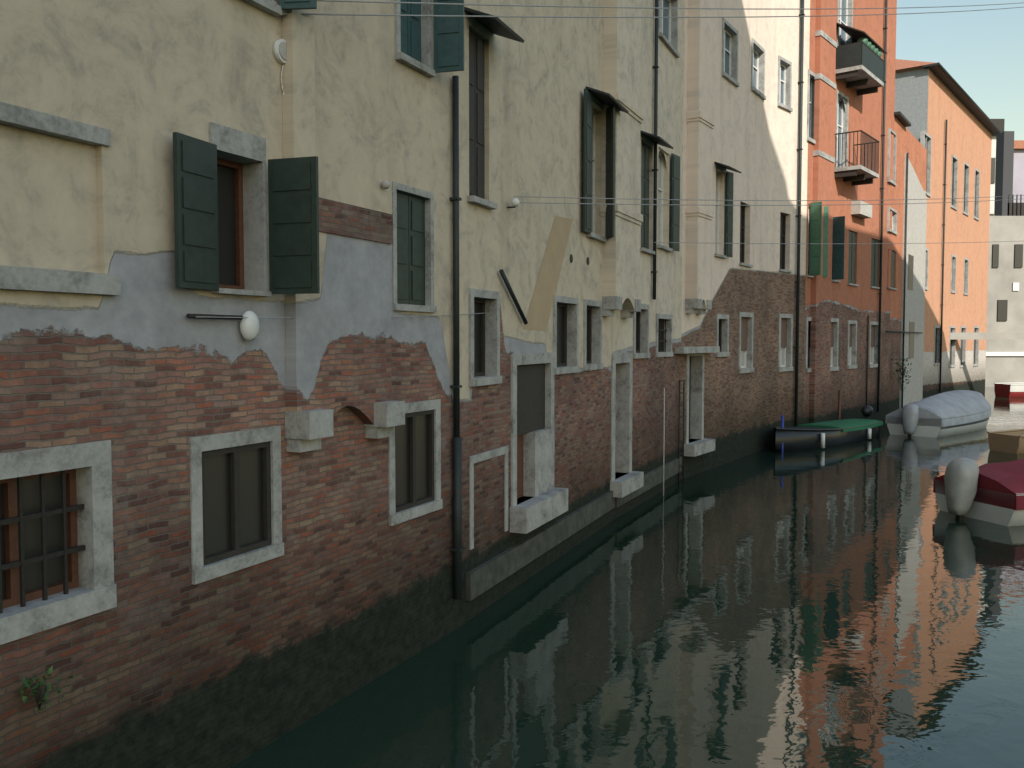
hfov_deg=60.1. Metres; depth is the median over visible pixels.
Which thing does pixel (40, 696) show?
plant
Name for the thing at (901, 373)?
canal shrub
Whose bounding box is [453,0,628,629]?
building
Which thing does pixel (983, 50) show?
sky
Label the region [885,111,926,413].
building
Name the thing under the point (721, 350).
building
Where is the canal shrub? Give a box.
[890,352,911,390]
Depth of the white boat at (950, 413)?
32.65 m
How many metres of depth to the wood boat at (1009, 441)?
27.73 m
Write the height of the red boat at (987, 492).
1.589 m
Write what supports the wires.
attached to the building at (230, 528)
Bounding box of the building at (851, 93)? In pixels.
[803,0,896,423]
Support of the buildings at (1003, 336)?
on the ground surface
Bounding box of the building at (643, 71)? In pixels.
[600,0,684,520]
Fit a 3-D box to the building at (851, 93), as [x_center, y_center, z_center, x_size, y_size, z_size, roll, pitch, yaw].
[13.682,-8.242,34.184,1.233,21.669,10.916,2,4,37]
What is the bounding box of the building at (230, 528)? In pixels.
[0,0,464,767]
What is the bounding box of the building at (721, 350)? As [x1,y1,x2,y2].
[675,0,770,482]
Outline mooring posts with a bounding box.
[781,390,840,451]
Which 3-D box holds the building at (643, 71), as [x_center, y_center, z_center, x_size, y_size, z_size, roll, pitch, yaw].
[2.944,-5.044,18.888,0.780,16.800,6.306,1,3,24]
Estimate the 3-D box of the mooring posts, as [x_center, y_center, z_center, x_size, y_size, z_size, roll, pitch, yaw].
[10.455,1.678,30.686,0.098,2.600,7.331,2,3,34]
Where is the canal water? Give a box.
[231,387,1023,767]
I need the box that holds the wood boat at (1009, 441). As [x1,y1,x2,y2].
[987,428,1023,453]
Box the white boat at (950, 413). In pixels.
[885,390,990,437]
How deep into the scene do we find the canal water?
10.15 m
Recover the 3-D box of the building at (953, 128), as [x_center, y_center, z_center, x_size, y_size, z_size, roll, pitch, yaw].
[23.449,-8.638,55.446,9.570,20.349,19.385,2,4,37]
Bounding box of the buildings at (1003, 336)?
[950,119,1023,386]
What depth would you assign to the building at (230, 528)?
7.07 m
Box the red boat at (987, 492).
[933,458,1023,525]
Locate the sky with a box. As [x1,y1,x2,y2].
[896,0,1023,139]
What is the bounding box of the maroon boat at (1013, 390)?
[994,382,1023,397]
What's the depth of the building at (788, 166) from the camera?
29.19 m
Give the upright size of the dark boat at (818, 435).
1.422 m
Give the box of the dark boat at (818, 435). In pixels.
[774,405,882,452]
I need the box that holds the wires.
[196,0,1023,317]
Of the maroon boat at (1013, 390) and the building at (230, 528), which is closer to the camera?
the building at (230, 528)
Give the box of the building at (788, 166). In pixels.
[765,0,809,448]
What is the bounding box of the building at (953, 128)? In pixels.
[895,59,1001,398]

